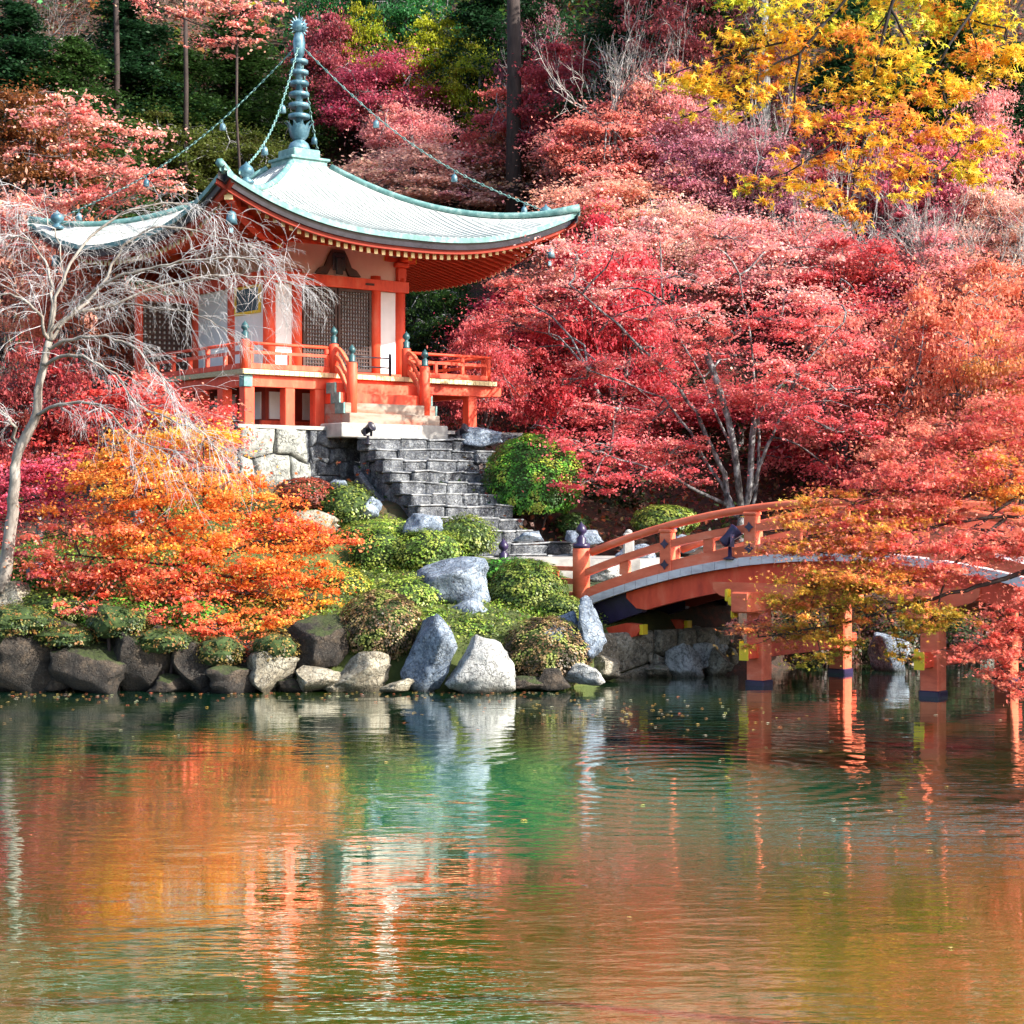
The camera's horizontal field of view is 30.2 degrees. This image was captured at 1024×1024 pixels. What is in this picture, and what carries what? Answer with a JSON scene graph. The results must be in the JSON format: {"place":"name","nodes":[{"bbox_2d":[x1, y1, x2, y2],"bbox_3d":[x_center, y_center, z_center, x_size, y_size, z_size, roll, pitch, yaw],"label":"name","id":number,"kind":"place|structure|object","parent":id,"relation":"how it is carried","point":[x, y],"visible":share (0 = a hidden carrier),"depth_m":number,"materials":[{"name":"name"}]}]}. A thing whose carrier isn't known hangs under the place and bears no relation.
{"place":"outdoors","nodes":[
{"label":"outdoors","id":0,"kind":"place"},
{"bbox_2d":[0,660,1023,1023],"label":"pond water","id":1,"kind":"structure","parent":0,"point":[692,890],"depth_m":18.27,"materials":[{"name":"liquid"}]},
{"bbox_2d":[0,0,1023,689],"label":"ground","id":2,"kind":"structure","parent":0,"point":[712,614],"depth_m":51.10,"materials":[{"name":"plant"}]},
{"bbox_2d":[0,617,60,691],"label":"boulder","id":3,"kind":"object","parent":2,"relation":"on","point":[25,660],"visible":0.61,"depth_m":34.64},
{"bbox_2d":[0,601,63,637],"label":"loose shrub","id":4,"kind":"object","parent":2,"relation":"on","point":[18,619],"visible":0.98,"depth_m":34.54,"materials":[{"name":"green plant"}]},
{"bbox_2d":[0,0,114,192],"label":"evergreen tree","id":5,"kind":"object","parent":2,"relation":"on","point":[18,45],"visible":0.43,"depth_m":70.79,"materials":[{"name":"green plant"}]},
{"bbox_2d":[0,165,118,442],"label":"maple tree","id":6,"kind":"object","parent":2,"relation":"on","point":[6,300],"visible":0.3,"depth_m":56.00,"materials":[{"name":"red plant"}]},
{"bbox_2d":[0,61,127,217],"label":"maple tree","id":7,"kind":"object","parent":2,"relation":"on","point":[10,138],"visible":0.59,"depth_m":67.00,"materials":[{"name":"red plant"}]},
{"bbox_2d":[0,329,129,542],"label":"maple tree","id":8,"kind":"object","parent":2,"relation":"on","point":[12,392],"visible":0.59,"depth_m":42.34,"materials":[{"name":"red plant"}]},
{"bbox_2d":[0,451,138,562],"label":"maple tree","id":9,"kind":"object","parent":2,"relation":"on","point":[36,471],"visible":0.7,"depth_m":38.38,"materials":[{"name":"red plant"}]},
{"bbox_2d":[48,642,126,693],"bbox_3d":[-7.755,2.901,34.946,1.483,1.019,1.216,0,0,0],"label":"boulder","id":10,"kind":"object","parent":2,"relation":"on","point":[96,668],"visible":0.89,"depth_m":34.50,"materials":[{"name":"stone"}]},
{"bbox_2d":[1,34,174,181],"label":"evergreen tree","id":11,"kind":"object","parent":2,"relation":"on","point":[74,49],"visible":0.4,"depth_m":70.77,"materials":[{"name":"green plant"}]},
{"bbox_2d":[5,191,184,431],"bbox_3d":[-11.959,-3.766,54.034,5.179,10.560,5.193,0,0,-31],"label":"maple tree","id":12,"kind":"object","parent":2,"relation":"on","point":[104,350],"visible":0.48,"depth_m":53.14,"materials":[{"name":"red plant"}]},
{"bbox_2d":[0,83,198,344],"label":"maple tree","id":13,"kind":"object","parent":2,"relation":"on","point":[90,171],"visible":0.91,"depth_m":54.86,"materials":[{"name":"red plant"}]},
{"bbox_2d":[82,599,153,690],"bbox_3d":[-7.248,2.675,35.007,1.339,2.111,1.182,0,0,-30],"label":"loose shrub","id":14,"kind":"object","parent":2,"relation":"on","point":[108,621],"visible":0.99,"depth_m":34.72,"materials":[{"name":"green plant"}]},
{"bbox_2d":[36,0,234,128],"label":"evergreen tree","id":15,"kind":"object","parent":2,"relation":"on","point":[141,40],"visible":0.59,"depth_m":75.48,"materials":[{"name":"green plant"}]},
{"bbox_2d":[0,362,271,526],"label":"maple tree","id":16,"kind":"object","parent":2,"relation":"on","point":[157,399],"visible":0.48,"depth_m":42.62,"materials":[{"name":"red plant"}]},
{"bbox_2d":[111,631,170,690],"bbox_3d":[-6.901,2.695,35.231,1.451,1.366,1.386,0,0,0],"label":"boulder","id":17,"kind":"object","parent":2,"relation":"on","point":[144,670],"visible":0.47,"depth_m":34.75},
{"bbox_2d":[0,168,343,592],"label":"bare weeping tree","id":18,"kind":"object","parent":2,"relation":"on","point":[12,515],"visible":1,"depth_m":36.50,"materials":[{"name":"silver wood"}]},
{"bbox_2d":[106,100,255,213],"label":"maple tree","id":19,"kind":"object","parent":2,"relation":"on","point":[203,150],"visible":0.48,"depth_m":72.38,"materials":[{"name":"green plant"}]},
{"bbox_2d":[97,44,271,202],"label":"evergreen tree","id":20,"kind":"object","parent":2,"relation":"on","point":[196,67],"visible":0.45,"depth_m":75.68,"materials":[{"name":"green plant"}]},
{"bbox_2d":[0,405,378,661],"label":"maple tree","id":21,"kind":"object","parent":2,"relation":"on","point":[208,552],"visible":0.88,"depth_m":36.78,"materials":[{"name":"orange plant"}]},
{"bbox_2d":[171,640,211,691],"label":"boulder","id":22,"kind":"object","parent":2,"relation":"on","point":[188,670],"visible":0.56,"depth_m":34.79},
{"bbox_2d":[115,0,295,178],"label":"maple tree","id":23,"kind":"object","parent":2,"relation":"on","point":[222,8],"visible":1,"depth_m":61.99,"materials":[{"name":"pink plant"}]},
{"bbox_2d":[189,632,251,667],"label":"loose shrub","id":24,"kind":"object","parent":2,"relation":"on","point":[220,650],"visible":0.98,"depth_m":34.71,"materials":[{"name":"green plant"}]},
{"bbox_2d":[171,6,319,154],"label":"evergreen tree","id":25,"kind":"object","parent":2,"relation":"on","point":[252,62],"visible":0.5,"depth_m":78.60,"materials":[{"name":"green plant"}]},
{"bbox_2d":[166,106,326,201],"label":"maple tree","id":26,"kind":"object","parent":2,"relation":"on","point":[250,141],"visible":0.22,"depth_m":74.50,"materials":[{"name":"green plant"}]},
{"bbox_2d":[246,651,298,692],"bbox_3d":[-4.518,2.931,35.045,0.956,0.798,0.965,0,0,-39],"label":"boulder","id":27,"kind":"object","parent":2,"relation":"on","point":[265,676],"visible":0.88,"depth_m":34.67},
{"bbox_2d":[229,65,349,155],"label":"tree","id":28,"kind":"object","parent":2,"relation":"on","point":[322,137],"visible":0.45,"depth_m":78.46,"materials":[{"name":"green plant"}]},
{"bbox_2d":[67,422,522,486],"bbox_3d":[-6.029,-0.880,51.994,8.939,2.660,10.500,0,0,-38],"label":"stone podium","id":29,"kind":"object","parent":2,"relation":"on","point":[299,450],"visible":0.25,"depth_m":47.06,"materials":[{"name":"stone"}]},
{"bbox_2d":[27,17,579,429],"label":"temple hall","id":30,"kind":"structure","parent":29,"relation":"on","point":[373,254],"depth_m":49.98,"materials":[{"name":"orange wood"}]},
{"bbox_2d":[302,285,336,366],"bbox_3d":[-5.087,-4.850,50.011,1.050,2.200,0.120,0,0,-38],"label":"door panel","id":31,"kind":"structure","parent":30,"relation":"in","point":[313,335],"depth_m":49.97,"materials":[{"name":"brown wood"}]},
{"bbox_2d":[337,288,370,372],"bbox_3d":[-4.228,-4.850,50.682,1.050,2.200,0.120,0,0,-38],"label":"door panel","id":32,"kind":"structure","parent":30,"relation":"in","point":[354,307],"depth_m":50.70,"materials":[{"name":"brown wood"}]},
{"bbox_2d":[273,476,330,511],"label":"clipped shrub","id":33,"kind":"object","parent":2,"relation":"on","point":[312,489],"visible":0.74,"depth_m":42.59,"materials":[{"name":"red plant"}]},
{"bbox_2d":[2,489,615,653],"bbox_3d":[-4.385,1.077,40.257,13.290,3.319,9.559,0,0,0],"label":"ground cover","id":34,"kind":"object","parent":2,"relation":"on","point":[380,579],"visible":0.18,"depth_m":38.86,"materials":[{"name":"green plant"}]},
{"bbox_2d":[280,614,353,668],"bbox_3d":[-3.606,2.434,35.591,1.265,1.022,1.122,0,0,-39],"label":"boulder","id":35,"kind":"object","parent":2,"relation":"on","point":[322,640],"visible":0.82,"depth_m":35.20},
{"bbox_2d":[265,1,390,147],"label":"maple tree","id":36,"kind":"object","parent":2,"relation":"on","point":[319,48],"visible":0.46,"depth_m":80.62,"materials":[{"name":"red plant"}]},
{"bbox_2d":[316,481,376,536],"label":"loose shrub","id":37,"kind":"object","parent":2,"relation":"on","point":[345,505],"visible":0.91,"depth_m":42.41,"materials":[{"name":"green plant"}]},
{"bbox_2d":[37,0,663,130],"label":"forest","id":38,"kind":"object","parent":2,"relation":"on","point":[273,21],"visible":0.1,"depth_m":87.06,"materials":[{"name":"green plant"}]},
{"bbox_2d":[315,0,410,149],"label":"maple tree","id":39,"kind":"object","parent":2,"relation":"on","point":[371,29],"visible":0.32,"depth_m":81.06,"materials":[{"name":"yellow plant"}]},
{"bbox_2d":[335,651,391,691],"bbox_3d":[-2.816,2.980,34.968,1.193,0.861,0.881,0,0,0],"label":"boulder","id":40,"kind":"object","parent":2,"relation":"on","point":[364,671],"visible":0.86,"depth_m":34.74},
{"bbox_2d":[346,525,405,570],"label":"loose shrub","id":41,"kind":"object","parent":2,"relation":"on","point":[383,540],"visible":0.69,"depth_m":40.38,"materials":[{"name":"green plant"}]},
{"bbox_2d":[306,31,454,157],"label":"maple tree","id":42,"kind":"object","parent":2,"relation":"on","point":[337,103],"visible":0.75,"depth_m":78.81,"materials":[{"name":"red plant"}]},
{"bbox_2d":[339,589,425,660],"bbox_3d":[-2.481,2.122,35.787,1.758,1.347,1.566,0,0,0],"label":"clipped shrub","id":43,"kind":"object","parent":2,"relation":"on","point":[387,623],"visible":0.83,"depth_m":35.31,"materials":[{"name":"green plant"}]},
{"bbox_2d":[341,0,466,75],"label":"maple tree","id":44,"kind":"object","parent":2,"relation":"on","point":[399,13],"visible":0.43,"depth_m":81.69,"materials":[{"name":"green plant"}]},
{"bbox_2d":[343,92,473,189],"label":"maple tree","id":45,"kind":"object","parent":2,"relation":"on","point":[401,123],"visible":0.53,"depth_m":76.05,"materials":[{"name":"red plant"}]},
{"bbox_2d":[400,613,457,691],"bbox_3d":[-1.401,2.653,35.039,1.061,1.581,0.893,0,0,33],"label":"boulder","id":46,"kind":"object","parent":2,"relation":"on","point":[425,667],"visible":0.95,"depth_m":34.69,"materials":[{"name":"stone"}]},
{"bbox_2d":[387,527,471,570],"bbox_3d":[-1.747,0.858,40.513,1.823,1.076,1.580,0,0,0],"label":"loose shrub","id":47,"kind":"object","parent":2,"relation":"on","point":[417,550],"visible":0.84,"depth_m":40.03,"materials":[{"name":"green plant"}]},
{"bbox_2d":[379,1,482,123],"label":"maple tree","id":48,"kind":"object","parent":2,"relation":"on","point":[429,57],"visible":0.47,"depth_m":80.26,"materials":[{"name":"yellow plant"}]},
{"bbox_2d":[327,132,538,212],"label":"maple tree","id":49,"kind":"object","parent":2,"relation":"on","point":[433,184],"visible":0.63,"depth_m":71.87,"materials":[{"name":"red plant"}]},
{"bbox_2d":[417,556,489,603],"bbox_3d":[-1.181,1.464,37.624,1.510,1.160,1.112,0,0,0],"label":"boulder","id":50,"kind":"object","parent":2,"relation":"on","point":[458,579],"visible":0.74,"depth_m":37.26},
{"bbox_2d":[413,0,506,144],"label":"evergreen tree","id":51,"kind":"object","parent":2,"relation":"on","point":[479,14],"visible":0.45,"depth_m":79.97,"materials":[{"name":"green plant"}]},
{"bbox_2d":[405,283,516,372],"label":"maple tree","id":52,"kind":"object","parent":2,"relation":"on","point":[436,323],"visible":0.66,"depth_m":63.51,"materials":[{"name":"green plant"}]},
{"bbox_2d":[430,34,504,147],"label":"maple tree","id":53,"kind":"object","parent":2,"relation":"on","point":[457,88],"visible":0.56,"depth_m":78.70,"materials":[{"name":"green plant"}]},
{"bbox_2d":[354,437,590,557],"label":"stone staircase","id":54,"kind":"structure","parent":2,"relation":"on","point":[401,466],"depth_m":46.38,"materials":[{"name":"stone"}]},
{"bbox_2d":[442,512,502,556],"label":"loose shrub","id":55,"kind":"object","parent":2,"relation":"on","point":[479,537],"visible":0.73,"depth_m":41.07,"materials":[{"name":"green plant"}]},
{"bbox_2d":[445,635,515,693],"bbox_3d":[-0.582,2.821,34.906,1.309,1.135,1.191,0,0,0],"label":"boulder","id":56,"kind":"object","parent":2,"relation":"on","point":[484,665],"visible":0.97,"depth_m":34.47,"materials":[{"name":"stone"}]},
{"bbox_2d":[427,294,553,431],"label":"maple tree","id":57,"kind":"object","parent":2,"relation":"on","point":[500,367],"visible":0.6,"depth_m":59.20,"materials":[{"name":"red plant"}]},
{"bbox_2d":[422,284,572,395],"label":"maple tree","id":58,"kind":"object","parent":2,"relation":"on","point":[483,305],"visible":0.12,"depth_m":61.90,"materials":[{"name":"red plant"}]},
{"bbox_2d":[428,67,587,202],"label":"maple tree","id":59,"kind":"object","parent":2,"relation":"on","point":[496,127],"visible":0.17,"depth_m":74.04,"materials":[{"name":"red plant"}]},
{"bbox_2d":[451,130,569,211],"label":"maple tree","id":60,"kind":"object","parent":2,"relation":"on","point":[527,168],"visible":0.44,"depth_m":73.20,"materials":[{"name":"red plant"}]},
{"bbox_2d":[0,0,1023,552],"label":"undergrowth","id":61,"kind":"object","parent":2,"relation":"on","point":[614,504],"visible":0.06,"depth_m":54.35,"materials":[{"name":"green plant"}]},
{"bbox_2d":[487,0,556,212],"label":"cedar tree","id":62,"kind":"object","parent":2,"relation":"on","point":[514,48],"visible":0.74,"depth_m":71.77,"materials":[{"name":"brown plant"}]},
{"bbox_2d":[488,558,569,615],"bbox_3d":[0.310,1.571,38.004,1.714,1.305,1.564,0,0,0],"label":"clipped shrub","id":63,"kind":"object","parent":2,"relation":"on","point":[525,582],"visible":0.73,"depth_m":37.51,"materials":[{"name":"green plant"}]},
{"bbox_2d":[482,0,575,121],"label":"maple tree","id":64,"kind":"object","parent":2,"relation":"on","point":[502,73],"visible":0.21,"depth_m":76.36,"materials":[{"name":"red plant"}]},
{"bbox_2d":[481,433,586,535],"bbox_3d":[0.551,-0.655,47.213,2.690,2.660,2.409,0,0,0],"label":"clipped shrub","id":65,"kind":"object","parent":2,"relation":"on","point":[517,470],"visible":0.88,"depth_m":46.46,"materials":[{"name":"green plant"}]},
{"bbox_2d":[463,0,606,135],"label":"evergreen tree","id":66,"kind":"object","parent":2,"relation":"on","point":[525,5],"visible":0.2,"depth_m":76.65,"materials":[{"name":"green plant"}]},
{"bbox_2d":[501,615,594,685],"bbox_3d":[0.648,2.670,35.708,1.822,1.462,1.675,0,0,0],"label":"clipped shrub","id":67,"kind":"object","parent":2,"relation":"on","point":[534,650],"visible":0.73,"depth_m":35.16,"materials":[{"name":"green plant"}]},
{"bbox_2d":[443,228,660,332],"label":"maple tree","id":68,"kind":"object","parent":2,"relation":"on","point":[519,274],"visible":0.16,"depth_m":61.94,"materials":[{"name":"red plant"}]},
{"bbox_2d":[486,23,619,182],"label":"maple tree","id":69,"kind":"object","parent":2,"relation":"on","point":[541,75],"visible":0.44,"depth_m":71.52,"materials":[{"name":"red plant"}]},
{"bbox_2d":[523,0,674,161],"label":"tree","id":70,"kind":"object","parent":2,"relation":"on","point":[604,29],"visible":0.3,"depth_m":69.32,"materials":[{"name":"red plant"}]},
{"bbox_2d":[504,189,694,469],"bbox_3d":[2.525,-3.808,54.125,6.049,11.291,5.844,0,0,-40],"label":"maple tree","id":71,"kind":"object","parent":2,"relation":"on","point":[606,336],"visible":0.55,"depth_m":53.25,"materials":[{"name":"red plant"}]},
{"bbox_2d":[525,0,682,218],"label":"bare tree","id":72,"kind":"object","parent":2,"relation":"on","point":[618,85],"visible":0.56,"depth_m":66.43,"materials":[{"name":"silver wood"}]},
{"bbox_2d":[512,88,700,221],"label":"maple tree","id":73,"kind":"object","parent":2,"relation":"on","point":[561,149],"visible":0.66,"depth_m":65.89,"materials":[{"name":"red plant"}]},
{"bbox_2d":[492,154,733,286],"bbox_3d":[3.203,-9.084,64.566,8.891,5.994,8.589,0,0,13],"label":"maple tree","id":74,"kind":"object","parent":2,"relation":"on","point":[611,189],"visible":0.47,"depth_m":62.80,"materials":[{"name":"red plant"}]},
{"bbox_2d":[545,377,696,455],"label":"maple tree","id":75,"kind":"object","parent":2,"relation":"on","point":[622,427],"visible":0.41,"depth_m":54.14,"materials":[{"name":"red plant"}]},
{"bbox_2d":[586,39,742,186],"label":"maple tree","id":76,"kind":"object","parent":2,"relation":"on","point":[638,88],"visible":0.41,"depth_m":66.31,"materials":[{"name":"red plant"}]},
{"bbox_2d":[575,191,757,319],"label":"maple tree","id":77,"kind":"object","parent":2,"relation":"on","point":[692,209],"visible":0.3,"depth_m":60.08,"materials":[{"name":"red plant"}]},
{"bbox_2d":[596,625,738,677],"bbox_3d":[3.158,3.141,38.446,3.955,1.542,0.277,0,0,-38],"label":"bridge abutment","id":78,"kind":"object","parent":2,"relation":"on","point":[627,650],"visible":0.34,"depth_m":38.15,"materials":[{"name":"stone"}]},
{"bbox_2d":[577,0,758,146],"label":"maple tree","id":79,"kind":"object","parent":2,"relation":"on","point":[671,14],"visible":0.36,"depth_m":68.21,"materials":[{"name":"red plant"}]},
{"bbox_2d":[446,206,911,541],"bbox_3d":[4.366,-3.256,50.223,10.525,9.257,12.698,0,0,-14],"label":"maple tree","id":80,"kind":"object","parent":2,"relation":"on","point":[722,330],"visible":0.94,"depth_m":47.03,"materials":[{"name":"red plant"}]},
{"bbox_2d":[613,96,793,229],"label":"maple tree","id":81,"kind":"object","parent":2,"relation":"on","point":[697,159],"visible":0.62,"depth_m":64.15,"materials":[{"name":"pink plant"}]},
{"bbox_2d":[644,0,787,143],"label":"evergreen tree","id":82,"kind":"object","parent":2,"relation":"on","point":[711,12],"visible":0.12,"depth_m":69.25,"materials":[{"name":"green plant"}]},
{"bbox_2d":[654,377,825,449],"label":"maple tree","id":83,"kind":"object","parent":2,"relation":"on","point":[704,417],"visible":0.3,"depth_m":53.03,"materials":[{"name":"red plant"}]},
{"bbox_2d":[693,0,820,160],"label":"maple tree","id":84,"kind":"object","parent":2,"relation":"on","point":[774,78],"visible":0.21,"depth_m":69.71,"materials":[{"name":"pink plant"}]},
{"bbox_2d":[694,112,854,239],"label":"maple tree","id":85,"kind":"object","parent":2,"relation":"on","point":[752,161],"visible":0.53,"depth_m":63.13,"materials":[{"name":"pink plant"}]},
{"bbox_2d":[667,192,888,342],"bbox_3d":[8.208,-6.894,59.467,7.629,6.078,7.608,0,0,20],"label":"maple tree","id":86,"kind":"object","parent":2,"relation":"on","point":[793,272],"visible":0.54,"depth_m":58.20,"materials":[{"name":"red plant"}]},
{"bbox_2d":[573,498,1023,696],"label":"arched bridge","id":87,"kind":"structure","parent":2,"relation":"on","point":[672,582],"depth_m":36.54,"materials":[{"name":"paint"}]},
{"bbox_2d":[649,0,1023,234],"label":"maple tree","id":88,"kind":"object","parent":2,"relation":"on","point":[689,80],"visible":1,"depth_m":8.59,"materials":[{"name":"yellow plant"}]},
{"bbox_2d":[745,77,928,239],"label":"maple tree","id":89,"kind":"object","parent":2,"relation":"on","point":[838,148],"visible":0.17,"depth_m":63.19,"materials":[{"name":"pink plant"}]},
{"bbox_2d":[731,282,950,489],"bbox_3d":[9.173,-2.083,50.273,6.288,7.900,6.207,0,0,34],"label":"maple tree","id":90,"kind":"object","parent":2,"relation":"on","point":[849,362],"visible":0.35,"depth_m":49.28,"materials":[{"name":"red plant"}]},
{"bbox_2d":[737,216,961,359],"bbox_3d":[10.105,-5.814,57.984,7.169,6.098,7.263,0,0,41],"label":"maple tree","id":91,"kind":"object","parent":2,"relation":"on","point":[851,281],"visible":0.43,"depth_m":56.83,"materials":[{"name":"red plant"}]},
{"bbox_2d":[757,0,946,224],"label":"evergreen tree","id":92,"kind":"object","parent":2,"relation":"on","point":[853,10],"visible":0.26,"depth_m":65.61,"materials":[{"name":"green plant"}]},
{"bbox_2d":[713,291,1023,705],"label":"maple tree","id":93,"kind":"object","parent":2,"relation":"on","point":[970,434],"visible":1,"depth_m":25.31,"materials":[{"name":"red plant"}]},
{"bbox_2d":[852,595,919,663],"bbox_3d":[8.181,2.787,42.002,2.630,1.924,2.368,0,0,0],"label":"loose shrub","id":94,"kind":"object","parent":2,"relation":"on","point":[880,623],"visible":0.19,"depth_m":41.17,"materials":[{"name":"green plant"}]},
{"bbox_2d":[864,173,976,316],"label":"bare tree","id":95,"kind":"object","parent":2,"relation":"on","point":[936,223],"visible":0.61,"depth_m":57.00,"materials":[{"name":"plant"}]},
{"bbox_2d":[840,121,1004,253],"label":"maple tree","id":96,"kind":"object","parent":2,"relation":"on","point":[940,198],"visible":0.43,"depth_m":60.76,"materials":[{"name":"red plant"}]},
{"bbox_2d":[826,246,1021,508],"bbox_3d":[11.137,-1.773,48.008,5.847,10.109,5.831,0,0,31],"label":"maple tree","id":97,"kind":"object","parent":2,"relation":"on","point":[933,361],"visible":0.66,"depth_m":47.38,"materials":[{"name":"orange plant"}]},
{"bbox_2d":[853,216,1023,337],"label":"maple tree","id":98,"kind":"object","parent":2,"relation":"on","point":[941,267],"visible":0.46,"depth_m":56.63,"materials":[{"name":"red plant"}]},
{"bbox_2d":[859,0,1023,177],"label":"evergreen tree","id":99,"kind":"object","parent":2,"relation":"on","point":[961,40],"visible":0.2,"depth_m":64.41,"materials":[{"name":"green plant"}]},
{"bbox_2d":[909,250,1023,363],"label":"maple tree","id":100,"kind":"object","parent":2,"relation":"on","point":[1017,285],"visible":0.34,"depth_m":55.10,"materials":[{"name":"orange plant"}]},
{"bbox_2d":[911,71,1023,222],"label":"maple tree","id":101,"kind":"object","parent":2,"relation":"on","point":[992,101],"visible":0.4,"depth_m":61.22,"materials":[{"name":"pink plant"}]},
{"bbox_2d":[919,159,1023,301],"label":"maple tree","id":102,"kind":"object","parent":2,"relation":"on","point":[1009,199],"visible":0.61,"depth_m":58.76,"materials":[{"name":"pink plant"}]},
{"bbox_2d":[927,306,1023,511],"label":"maple tree","id":103,"kind":"object","parent":2,"relation":"on","point":[992,371],"visible":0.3,"depth_m":45.91,"materials":[{"name":"red plant"}]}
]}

